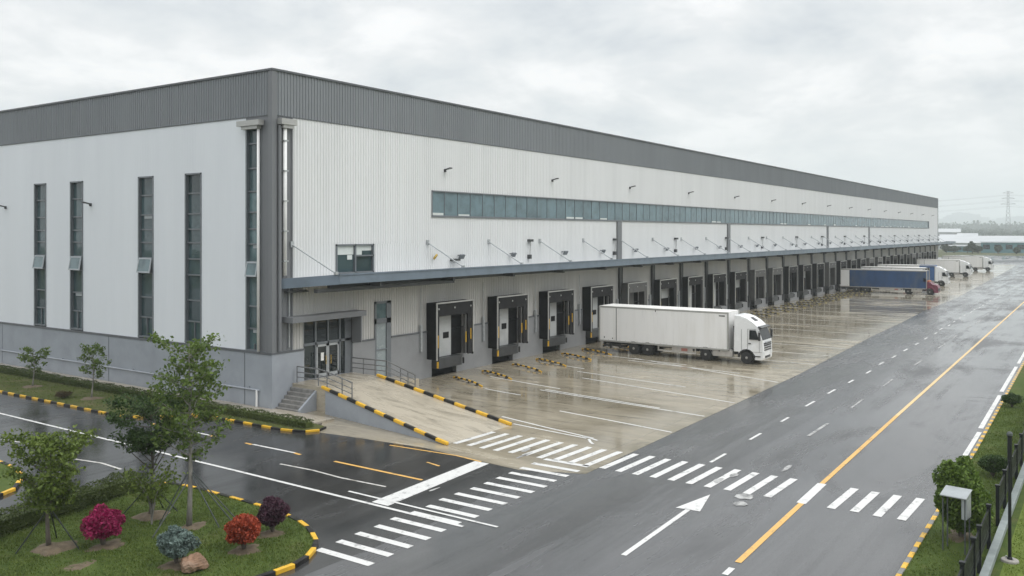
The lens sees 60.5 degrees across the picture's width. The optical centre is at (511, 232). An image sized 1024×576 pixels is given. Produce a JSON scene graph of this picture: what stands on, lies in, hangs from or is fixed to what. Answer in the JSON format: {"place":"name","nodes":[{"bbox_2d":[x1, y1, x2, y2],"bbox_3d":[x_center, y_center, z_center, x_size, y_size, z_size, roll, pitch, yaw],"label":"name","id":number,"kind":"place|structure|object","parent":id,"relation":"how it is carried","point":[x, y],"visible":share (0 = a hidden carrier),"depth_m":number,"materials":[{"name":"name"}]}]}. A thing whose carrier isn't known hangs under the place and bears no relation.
{"place":"outdoors","nodes":[
{"label":"outdoors","id":0,"kind":"place"},
{"bbox_2d":[0,463,17,491],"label":"lawn island","id":1,"kind":"structure","parent":0,"point":[4,484],"depth_m":36.70,"materials":[{"name":"plant"}]},
{"bbox_2d":[55,390,72,397],"bbox_3d":[-28.258,10.176,55.165,1.012,0.495,1.110,0,0,11],"label":"dead shrub","id":2,"kind":"object","parent":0,"point":[62,394],"visible":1,"depth_m":55.05,"materials":[{"name":"brown plant"}]},
{"bbox_2d":[0,483,313,575],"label":"lawn island","id":3,"kind":"structure","parent":0,"point":[202,571],"depth_m":29.19,"materials":[{"name":"plant"}]},
{"bbox_2d":[16,510,79,553],"bbox_3d":[-15.244,9.785,28.788,1.737,1.295,1.584,0,0,34],"label":"tree support","id":4,"kind":"object","parent":3,"relation":"on","point":[54,530],"visible":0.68,"depth_m":28.84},
{"bbox_2d":[0,424,100,545],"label":"tree","id":5,"kind":"object","parent":3,"relation":"on","point":[54,491],"visible":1,"depth_m":28.55,"materials":[{"name":"green plant"}]},
{"bbox_2d":[30,540,76,556],"bbox_3d":[-15.074,10.335,29.025,1.460,0.151,1.490,0,0,34],"label":"soil patch","id":6,"kind":"object","parent":3,"relation":"on","point":[53,549],"visible":0.98,"depth_m":28.74,"materials":[{"name":"soil"}]},
{"bbox_2d":[0,470,145,536],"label":"hedge","id":7,"kind":"object","parent":3,"relation":"on","point":[14,519],"visible":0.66,"depth_m":32.89,"materials":[{"name":"green plant"}]},
{"bbox_2d":[64,560,96,570],"bbox_3d":[-13.522,10.393,27.429,0.832,0.045,1.123,0,0,12],"label":"soil patch","id":8,"kind":"object","parent":3,"relation":"on","point":[78,566],"visible":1,"depth_m":27.39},
{"bbox_2d":[85,538,125,551],"bbox_3d":[-13.404,10.387,29.229,1.017,0.048,1.571,0,0,10],"label":"soil patch","id":9,"kind":"object","parent":3,"relation":"on","point":[116,543],"visible":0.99,"depth_m":29.11,"materials":[{"name":"soil"}]},
{"bbox_2d":[80,503,125,544],"bbox_3d":[-13.612,9.746,29.146,1.429,1.354,1.335,0,0,-20],"label":"shrub","id":10,"kind":"object","parent":9,"relation":"on","point":[103,523],"visible":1,"depth_m":28.92,"materials":[{"name":"pink plant"}]},
{"bbox_2d":[101,386,197,513],"bbox_3d":[-13.275,7.965,31.791,3.338,4.880,3.361,0,0,34],"label":"tree","id":11,"kind":"object","parent":3,"relation":"on","point":[140,441],"visible":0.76,"depth_m":31.52,"materials":[{"name":"green plant"}]},
{"bbox_2d":[122,487,177,514],"bbox_3d":[-13.166,9.810,32.018,1.523,1.248,1.747,0,0,41],"label":"tree support","id":12,"kind":"object","parent":3,"relation":"on","point":[160,503],"visible":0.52,"depth_m":31.99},
{"bbox_2d":[131,510,170,521],"bbox_3d":[-13.139,10.323,32.217,1.296,0.174,1.356,0,0,34],"label":"soil patch","id":13,"kind":"object","parent":3,"relation":"on","point":[157,515],"visible":0.73,"depth_m":31.96,"materials":[{"name":"soil"}]},
{"bbox_2d":[115,454,187,523],"bbox_3d":[-12.792,9.267,31.296,2.313,2.271,2.321,0,0,34],"label":"young tree","id":14,"kind":"object","parent":3,"relation":"on","point":[152,493],"visible":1,"depth_m":31.23,"materials":[{"name":"green plant"}]},
{"bbox_2d":[157,558,181,570],"bbox_3d":[-10.422,10.376,27.543,1.099,0.068,1.447,0,0,34],"label":"soil patch","id":15,"kind":"object","parent":3,"relation":"on","point":[171,565],"visible":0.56,"depth_m":27.32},
{"bbox_2d":[156,524,201,563],"bbox_3d":[-10.508,9.775,27.509,1.294,1.272,1.358,0,0,34],"label":"shrub","id":16,"kind":"object","parent":3,"relation":"on","point":[175,542],"visible":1,"depth_m":27.23,"materials":[{"name":"green plant"}]},
{"bbox_2d":[152,470,235,536],"bbox_3d":[-11.167,9.410,30.934,2.709,2.047,1.525,0,0,-15],"label":"tree support","id":17,"kind":"object","parent":3,"relation":"on","point":[196,476],"visible":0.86,"depth_m":31.12,"materials":[{"name":"wood"}]},
{"bbox_2d":[180,552,208,572],"bbox_3d":[-9.871,10.131,27.110,0.828,0.453,0.895,0,0,34],"label":"boulder","id":18,"kind":"object","parent":3,"relation":"on","point":[193,562],"visible":1,"depth_m":26.92,"materials":[{"name":"stone"}]},
{"bbox_2d":[181,521,207,530],"bbox_3d":[-11.236,10.376,31.178,0.914,0.067,1.248,0,0,34],"label":"soil patch","id":19,"kind":"object","parent":3,"relation":"on","point":[197,525],"visible":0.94,"depth_m":31.05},
{"bbox_2d":[144,330,232,526],"bbox_3d":[-11.503,6.899,31.020,3.313,7.009,2.844,0,0,34],"label":"tree","id":20,"kind":"object","parent":19,"relation":"on","point":[205,376],"visible":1,"depth_m":30.82,"materials":[{"name":"green plant"}]},
{"bbox_2d":[223,513,260,549],"bbox_3d":[-8.801,9.743,28.712,1.181,1.339,1.376,0,0,-24],"label":"shrub","id":21,"kind":"object","parent":3,"relation":"on","point":[242,529],"visible":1,"depth_m":28.40,"materials":[{"name":"orange plant"}]},
{"bbox_2d":[227,544,259,555],"bbox_3d":[-8.721,10.376,28.747,1.042,0.067,1.277,0,0,34],"label":"soil patch","id":22,"kind":"object","parent":3,"relation":"on","point":[240,551],"visible":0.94,"depth_m":28.65,"materials":[{"name":"soil"}]},
{"bbox_2d":[258,529,284,538],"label":"soil patch","id":23,"kind":"object","parent":3,"relation":"on","point":[269,533],"visible":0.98,"depth_m":30.20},
{"bbox_2d":[256,495,290,531],"bbox_3d":[-8.245,9.764,30.361,1.296,1.294,1.175,0,0,-33],"label":"shrub","id":24,"kind":"object","parent":23,"relation":"on","point":[273,511],"visible":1,"depth_m":30.14,"materials":[{"name":"purple plant"}]},
{"bbox_2d":[0,372,323,432],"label":"grass verge","id":25,"kind":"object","parent":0,"point":[86,404],"depth_m":56.10,"materials":[{"name":"plant"}]},
{"bbox_2d":[22,385,41,387],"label":"soil patch","id":26,"kind":"object","parent":25,"relation":"on","point":[31,386],"visible":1,"depth_m":59.21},
{"bbox_2d":[16,346,50,385],"bbox_3d":[-32.326,9.026,59.428,2.079,2.758,1.834,0,0,-9],"label":"tree","id":27,"kind":"object","parent":25,"relation":"on","point":[25,357],"visible":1,"depth_m":59.34,"materials":[{"name":"green plant"}]},
{"bbox_2d":[81,397,102,400],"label":"soil patch","id":28,"kind":"object","parent":25,"relation":"on","point":[88,398],"visible":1,"depth_m":54.86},
{"bbox_2d":[77,342,111,396],"bbox_3d":[-26.300,8.658,55.077,2.166,3.492,1.901,0,0,-13],"label":"tree","id":29,"kind":"object","parent":25,"relation":"on","point":[97,348],"visible":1,"depth_m":55.06,"materials":[{"name":"green plant"}]},
{"bbox_2d":[0,365,313,427],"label":"hedge","id":30,"kind":"object","parent":25,"relation":"on","point":[274,417],"visible":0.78,"depth_m":55.30,"materials":[{"name":"green plant"}]},
{"bbox_2d":[0,363,333,423],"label":"footpath","id":31,"kind":"structure","parent":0,"point":[318,419],"depth_m":52.49,"materials":[{"name":"concrete"}]},
{"bbox_2d":[276,387,316,412],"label":"entrance steps","id":32,"kind":"structure","parent":31,"relation":"on","point":[300,400],"depth_m":51.77,"materials":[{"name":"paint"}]},
{"bbox_2d":[0,393,541,575],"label":"side road","id":33,"kind":"structure","parent":0,"point":[330,520],"depth_m":38.90,"materials":[{"name":"asphalt"}]},
{"bbox_2d":[0,460,22,496],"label":"kerb","id":34,"kind":"structure","parent":33,"relation":"on","point":[13,488],"depth_m":35.76,"materials":[{"name":"black paint"}]},
{"bbox_2d":[0,390,325,432],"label":"kerb","id":35,"kind":"structure","parent":33,"relation":"on","point":[231,420],"depth_m":49.73,"materials":[{"name":"black paint"}]},
{"bbox_2d":[0,439,385,486],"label":"lane marking","id":36,"kind":"object","parent":33,"relation":"on","point":[281,464],"visible":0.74,"depth_m":38.88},
{"bbox_2d":[146,482,317,575],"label":"kerb","id":37,"kind":"structure","parent":33,"relation":"on","point":[297,562],"depth_m":29.24,"materials":[{"name":"black paint"}]},
{"bbox_2d":[188,430,295,452],"bbox_3d":[-14.905,10.485,44.934,11.001,0.001,0.180,0,0,34],"label":"lane marking","id":38,"kind":"object","parent":33,"relation":"on","point":[260,445],"visible":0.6,"depth_m":42.86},
{"bbox_2d":[0,413,497,526],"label":"edge line marking","id":39,"kind":"object","parent":33,"relation":"on","point":[307,487],"visible":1,"depth_m":35.01,"materials":[{"name":"paint"}]},
{"bbox_2d":[153,423,481,479],"bbox_3d":[-10.554,10.485,44.298,19.721,0.001,4.180,0,0,34],"label":"lane marking","id":40,"kind":"object","parent":33,"relation":"on","point":[385,471],"visible":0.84,"depth_m":39.89,"materials":[{"name":"paint"}]},
{"bbox_2d":[373,461,488,505],"bbox_3d":[-3.230,10.485,37.010,0.859,0.001,7.252,0,0,32],"label":"stop line","id":41,"kind":"object","parent":33,"relation":"on","point":[426,484],"visible":1,"depth_m":36.70,"materials":[{"name":"paint"}]},
{"bbox_2d":[0,0,1023,218],"label":"sky","id":42,"kind":"structure","parent":0,"point":[921,97],"materials":[{"name":"white"}]},
{"bbox_2d":[305,264,1015,473],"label":"loading apron","id":43,"kind":"object","parent":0,"point":[532,403],"visible":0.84,"depth_m":60.69,"materials":[{"name":"concrete"}]},
{"bbox_2d":[292,372,418,411],"bbox_3d":[-9.255,9.790,55.962,3.350,1.420,9.350,0,0,34],"label":"porch","id":44,"kind":"object","parent":43,"relation":"on","point":[353,377],"visible":0.38,"depth_m":53.59,"materials":[{"name":"concrete"}]},
{"bbox_2d":[352,357,415,386],"bbox_3d":[-8.140,9.260,57.499,3.022,2.440,3.616,0,0,34],"label":"railing","id":45,"kind":"object","parent":44,"relation":"on","point":[375,365],"visible":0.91,"depth_m":56.31,"materials":[{"name":"metal"}]},
{"bbox_2d":[325,390,441,443],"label":"ramp side","id":46,"kind":"structure","parent":43,"relation":"on","point":[338,406],"depth_m":48.41,"materials":[{"name":"paint"}]},
{"bbox_2d":[332,379,508,442],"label":"ramp","id":47,"kind":"structure","parent":43,"relation":"on","point":[445,421],"depth_m":48.73,"materials":[{"name":"concrete"}]},
{"bbox_2d":[297,366,352,398],"bbox_3d":[-10.873,8.720,51.256,5.702,1.360,0.381,0,0,44],"label":"railing","id":48,"kind":"object","parent":47,"relation":"on","point":[342,384],"visible":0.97,"depth_m":50.98,"materials":[{"name":"metal"}]},
{"bbox_2d":[321,386,448,444],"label":"ramp kerb","id":49,"kind":"structure","parent":47,"relation":"on","point":[404,424],"depth_m":46.58,"materials":[{"name":"black paint"}]},
{"bbox_2d":[376,374,511,425],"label":"ramp kerb","id":50,"kind":"structure","parent":47,"relation":"on","point":[447,400],"depth_m":50.90,"materials":[{"name":"black paint"}]},
{"bbox_2d":[453,376,482,386],"bbox_3d":[-3.133,10.374,61.498,0.318,0.252,4.327,0,0,-31],"label":"wheel guide","id":51,"kind":"object","parent":43,"relation":"on","point":[470,381],"visible":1,"depth_m":61.38,"materials":[{"name":"black paint"}]},
{"bbox_2d":[482,370,511,379],"bbox_3d":[-1.151,10.374,64.380,0.318,0.252,4.309,0,0,-31],"label":"wheel guide","id":52,"kind":"object","parent":43,"relation":"on","point":[505,376],"visible":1,"depth_m":64.10,"materials":[{"name":"black paint"}]},
{"bbox_2d":[512,363,541,372],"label":"wheel guide","id":53,"kind":"object","parent":43,"relation":"on","point":[517,364],"visible":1,"depth_m":67.49,"materials":[{"name":"black paint"}]},
{"bbox_2d":[536,358,565,366],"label":"wheel guide","id":54,"kind":"object","parent":43,"relation":"on","point":[552,362],"visible":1,"depth_m":70.39,"materials":[{"name":"black paint"}]},
{"bbox_2d":[561,353,591,359],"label":"wheel guide","id":55,"kind":"object","parent":43,"relation":"on","point":[578,356],"visible":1,"depth_m":73.69,"materials":[{"name":"black paint"}]},
{"bbox_2d":[581,348,611,354],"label":"wheel guide","id":56,"kind":"object","parent":43,"relation":"on","point":[587,349],"visible":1,"depth_m":76.72,"materials":[{"name":"black paint"}]},
{"bbox_2d":[485,355,773,443],"bbox_3d":[5.869,10.484,59.457,19.279,0.001,28.420,0,0,34],"label":"bay marking","id":57,"kind":"object","parent":43,"relation":"on","point":[590,441],"visible":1,"depth_m":55.53,"materials":[{"name":"paint"}]},
{"bbox_2d":[599,304,772,363],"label":"articulated truck","id":58,"kind":"object","parent":43,"relation":"on","point":[709,333],"visible":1,"depth_m":73.16,"materials":[{"name":"metal"}]},
{"bbox_2d":[666,272,986,364],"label":"bay marking","id":59,"kind":"object","parent":43,"relation":"on","point":[841,321],"visible":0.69,"depth_m":101.45,"materials":[{"name":"paint"}]},
{"bbox_2d":[839,268,940,294],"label":"articulated truck","id":60,"kind":"object","parent":43,"relation":"on","point":[869,280],"visible":0.98,"depth_m":151.77,"materials":[{"name":"blue metal"}]},
{"bbox_2d":[860,266,929,269],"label":"articulated truck","id":61,"kind":"object","parent":43,"relation":"on","point":[898,268],"visible":0.02,"depth_m":163.02,"materials":[{"name":"metal"}]},
{"bbox_2d":[877,264,949,285],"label":"articulated truck","id":62,"kind":"object","parent":43,"relation":"on","point":[939,276],"visible":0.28,"depth_m":172.53,"materials":[{"name":"metal"}]},
{"bbox_2d":[917,259,972,276],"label":"articulated truck","id":63,"kind":"object","parent":43,"relation":"on","point":[953,267],"visible":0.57,"depth_m":209.93,"materials":[{"name":"metal"}]},
{"bbox_2d":[942,256,993,270],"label":"articulated truck","id":64,"kind":"object","parent":43,"relation":"on","point":[981,263],"visible":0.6,"depth_m":241.04,"materials":[{"name":"metal"}]},
{"bbox_2d":[304,255,1023,575],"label":"road","id":65,"kind":"structure","parent":0,"point":[598,522],"depth_m":36.60,"materials":[{"name":"asphalt"}]},
{"bbox_2d":[430,448,791,505],"bbox_3d":[4.636,10.481,37.608,14.490,0.001,7.939,0,0,15],"label":"worn paint marking","id":66,"kind":"object","parent":65,"relation":"on","point":[743,496],"visible":1,"depth_m":35.69,"materials":[{"name":"paint"}]},
{"bbox_2d":[316,431,924,565],"bbox_3d":[2.632,10.485,33.314,21.090,0.001,17.502,0,0,34],"label":"crosswalk marking","id":67,"kind":"object","parent":65,"relation":"on","point":[905,515],"visible":1,"depth_m":36.13,"materials":[{"name":"paint"}]},
{"bbox_2d":[621,495,709,555],"bbox_3d":[5.729,10.485,31.898,0.940,0.001,7.902,0,0,34],"label":"arrow marking","id":68,"kind":"object","parent":65,"relation":"on","point":[697,505],"visible":1,"depth_m":32.55,"materials":[{"name":"paint"}]},
{"bbox_2d":[722,567,734,574],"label":"lane marking","id":69,"kind":"object","parent":65,"relation":"on","point":[728,571],"visible":1,"depth_m":27.17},
{"bbox_2d":[797,483,825,503],"bbox_3d":[12.086,10.485,35.361,0.360,0.001,3.200,0,0,34],"label":"crosswalk marking","id":70,"kind":"object","parent":65,"relation":"on","point":[811,493],"visible":1,"depth_m":35.30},
{"bbox_2d":[735,415,897,562],"bbox_3d":[14.615,10.485,39.144,0.251,0.001,26.903,0,0,34],"label":"line marking","id":71,"kind":"object","parent":65,"relation":"on","point":[761,540],"visible":1,"depth_m":33.13,"materials":[{"name":"paint"}]},
{"bbox_2d":[710,287,1014,461],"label":"lane marking","id":72,"kind":"object","parent":65,"relation":"on","point":[720,456],"visible":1,"depth_m":53.59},
{"bbox_2d":[807,292,1020,435],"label":"lane marking","id":73,"kind":"object","parent":65,"relation":"on","point":[816,430],"visible":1,"depth_m":54.38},
{"bbox_2d":[896,302,1023,415],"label":"line marking","id":74,"kind":"object","parent":65,"relation":"on","point":[929,386],"visible":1,"depth_m":66.34,"materials":[{"name":"paint"}]},
{"bbox_2d":[963,352,1023,455],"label":"edge line marking","id":75,"kind":"object","parent":65,"relation":"on","point":[981,426],"visible":0.77,"depth_m":51.49,"materials":[{"name":"paint"}]},
{"bbox_2d":[993,260,1023,261],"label":"wall","id":76,"kind":"structure","parent":65,"relation":"on","point":[1008,260],"depth_m":315.91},
{"bbox_2d":[938,219,947,224],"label":"tower block","id":77,"kind":"structure","parent":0,"point":[943,220],"depth_m":4859.64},
{"bbox_2d":[943,216,951,224],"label":"tower block","id":78,"kind":"structure","parent":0,"point":[949,219],"depth_m":4910.05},
{"bbox_2d":[938,229,960,233],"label":"industrial shed","id":79,"kind":"structure","parent":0,"point":[948,231],"depth_m":825.93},
{"bbox_2d":[938,234,972,235],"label":"industrial shed","id":80,"kind":"structure","parent":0,"point":[955,234],"depth_m":675.99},
{"bbox_2d":[952,212,969,224],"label":"tower block","id":81,"kind":"structure","parent":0,"point":[959,217],"depth_m":4821.48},
{"bbox_2d":[902,366,1023,575],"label":"lawn","id":82,"kind":"structure","parent":0,"point":[1017,388],"depth_m":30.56,"materials":[{"name":"plant"}]},
{"bbox_2d":[940,485,971,554],"bbox_3d":[14.521,9.396,28.703,0.806,2.007,0.669,0,0,42],"label":"utility cabinet","id":83,"kind":"object","parent":82,"relation":"on","point":[963,495],"visible":0.98,"depth_m":28.59,"materials":[{"name":"metal"}]},
{"bbox_2d":[948,529,974,542],"bbox_3d":[15.434,10.376,30.031,1.052,0.068,1.630,0,0,34],"label":"soil patch","id":84,"kind":"object","parent":82,"relation":"on","point":[955,536],"visible":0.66,"depth_m":29.93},
{"bbox_2d":[932,454,994,536],"bbox_3d":[15.408,8.981,29.955,2.006,2.868,1.826,0,0,34],"label":"bush","id":85,"kind":"object","parent":82,"relation":"on","point":[961,472],"visible":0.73,"depth_m":29.58,"materials":[{"name":"green plant"}]},
{"bbox_2d":[957,430,1023,575],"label":"metal fence","id":86,"kind":"object","parent":82,"relation":"on","point":[971,562],"visible":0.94,"depth_m":28.86,"materials":[{"name":"metal"}]},
{"bbox_2d":[977,454,1007,476],"bbox_3d":[20.491,9.920,37.504,1.310,0.992,1.265,0,0,-3],"label":"bush","id":87,"kind":"object","parent":82,"relation":"on","point":[989,463],"visible":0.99,"depth_m":37.19,"materials":[{"name":"green plant"}]},
{"bbox_2d":[1001,392,1023,406],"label":"bush","id":88,"kind":"object","parent":82,"relation":"on","point":[1012,399],"visible":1,"depth_m":52.11,"materials":[{"name":"green plant"}]},
{"bbox_2d":[969,217,989,224],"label":"tower block","id":89,"kind":"structure","parent":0,"point":[982,219],"depth_m":4776.05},
{"bbox_2d":[938,249,1023,256],"bbox_3d":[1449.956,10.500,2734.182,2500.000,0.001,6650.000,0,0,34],"label":"ground","id":90,"kind":"structure","parent":0,"point":[941,252],"depth_m":434.91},
{"bbox_2d":[0,68,955,408],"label":"warehouse","id":91,"kind":"structure","parent":90,"relation":"on","point":[272,228],"depth_m":63.84,"materials":[{"name":"metal"}]},
{"bbox_2d":[32,183,45,325],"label":"window","id":92,"kind":"structure","parent":91,"relation":"in","point":[39,262],"depth_m":67.10,"materials":[{"name":"glass"}]},
{"bbox_2d":[68,181,82,329],"bbox_3d":[-31.690,1.650,63.948,1.710,10.800,0.565,0,0,34],"label":"window","id":93,"kind":"structure","parent":91,"relation":"in","point":[75,267],"depth_m":64.19,"materials":[{"name":"glass"}]},
{"bbox_2d":[136,176,153,337],"bbox_3d":[-24.634,1.625,59.111,1.740,10.850,0.566,0,0,34],"label":"window","id":94,"kind":"structure","parent":91,"relation":"in","point":[145,266],"depth_m":59.31,"materials":[{"name":"glass"}]},
{"bbox_2d":[184,173,201,343],"bbox_3d":[-20.326,1.615,56.277,1.690,10.870,0.370,0,0,34],"label":"window","id":95,"kind":"structure","parent":91,"relation":"in","point":[193,181],"depth_m":56.44,"materials":[{"name":"glass"}]},
{"bbox_2d":[245,129,256,350],"bbox_3d":[-15.580,0.220,52.916,1.300,13.840,0.548,0,0,34],"label":"window","id":96,"kind":"structure","parent":91,"relation":"in","point":[250,135],"depth_m":53.18,"materials":[{"name":"glass"}]},
{"bbox_2d":[335,244,373,273],"bbox_3d":[-10.367,1.695,57.603,0.320,1.910,3.500,0,0,34],"label":"window","id":97,"kind":"structure","parent":91,"relation":"in","point":[349,258],"depth_m":57.51,"materials":[{"name":"glass"}]},
{"bbox_2d":[374,300,390,376],"bbox_3d":[-8.847,7.265,59.714,0.220,5.230,1.600,0,0,34],"label":"side door","id":98,"kind":"structure","parent":91,"relation":"in","point":[382,309],"depth_m":59.71,"materials":[{"name":"metal"}]},
{"bbox_2d":[431,190,928,228],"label":"ribbon window","id":99,"kind":"structure","parent":91,"relation":"in","point":[443,203],"depth_m":87.48,"materials":[{"name":"glass"}]},
{"bbox_2d":[940,245,951,252],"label":"tree","id":100,"kind":"object","parent":90,"relation":"on","point":[946,248],"visible":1,"depth_m":452.00,"materials":[{"name":"green plant"}]},
{"bbox_2d":[950,246,959,252],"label":"tree","id":101,"kind":"object","parent":90,"relation":"on","point":[955,249],"visible":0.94,"depth_m":454.39,"materials":[{"name":"green plant"}]},
{"bbox_2d":[895,361,1023,575],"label":"kerb","id":102,"kind":"structure","parent":90,"relation":"on","point":[911,554],"depth_m":31.61,"materials":[{"name":"concrete"}]},
{"bbox_2d":[948,245,971,251],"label":"industrial shed","id":103,"kind":"structure","parent":90,"relation":"on","point":[961,247],"depth_m":475.56,"materials":[{"name":"white metal"}]},
{"bbox_2d":[967,241,976,253],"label":"tree","id":104,"kind":"object","parent":90,"relation":"on","point":[972,245],"visible":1,"depth_m":442.52,"materials":[{"name":"green plant"}]},
{"bbox_2d":[974,246,982,252],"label":"tree","id":105,"kind":"object","parent":90,"relation":"on","point":[979,248],"visible":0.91,"depth_m":445.04,"materials":[{"name":"green plant"}]},
{"bbox_2d":[938,236,1023,248],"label":"industrial shed","id":106,"kind":"structure","parent":90,"relation":"on","point":[962,240],"depth_m":555.71,"materials":[{"name":"metal"}]},
{"bbox_2d":[940,191,1022,234],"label":"electricity pylon","id":107,"kind":"object","parent":90,"relation":"on","point":[996,206],"visible":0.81,"depth_m":787.30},
{"bbox_2d":[994,246,1002,253],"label":"tree","id":108,"kind":"object","parent":90,"relation":"on","point":[997,249],"visible":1,"depth_m":436.94,"materials":[{"name":"green plant"}]},
{"bbox_2d":[980,241,1023,252],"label":"industrial shed","id":109,"kind":"structure","parent":90,"relation":"on","point":[989,246],"depth_m":459.61,"materials":[{"name":"teal metal"}]},
{"bbox_2d":[1012,246,1020,253],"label":"tree","id":110,"kind":"object","parent":90,"relation":"on","point":[1016,249],"visible":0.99,"depth_m":431.12,"materials":[{"name":"green plant"}]},
{"bbox_2d":[996,217,1021,225],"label":"tower block","id":111,"kind":"structure","parent":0,"point":[999,221],"depth_m":4713.93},
{"bbox_2d":[1000,504,1023,575],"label":"lawn","id":112,"kind":"structure","parent":0,"point":[1018,573],"depth_m":28.63,"materials":[{"name":"plant"}]},
{"bbox_2d":[1000,431,1018,564],"bbox_3d":[15.745,8.348,27.761,0.530,4.105,0.530,0,0,34],"label":"lamp post","id":113,"kind":"object","parent":112,"relation":"on","point":[1009,559],"visible":1,"depth_m":27.72,"materials":[{"name":"metal"}]},
{"bbox_3d":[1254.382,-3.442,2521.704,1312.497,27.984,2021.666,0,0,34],"label":"hill","id":114,"kind":"structure","parent":0,"visible":0},
{"bbox_2d":[938,220,1023,235],"bbox_3d":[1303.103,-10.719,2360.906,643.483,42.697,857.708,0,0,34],"label":"wood","id":115,"kind":"object","parent":114,"relation":"on","point":[974,226],"visible":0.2,"depth_m":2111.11,"materials":[{"name":"green plant"}]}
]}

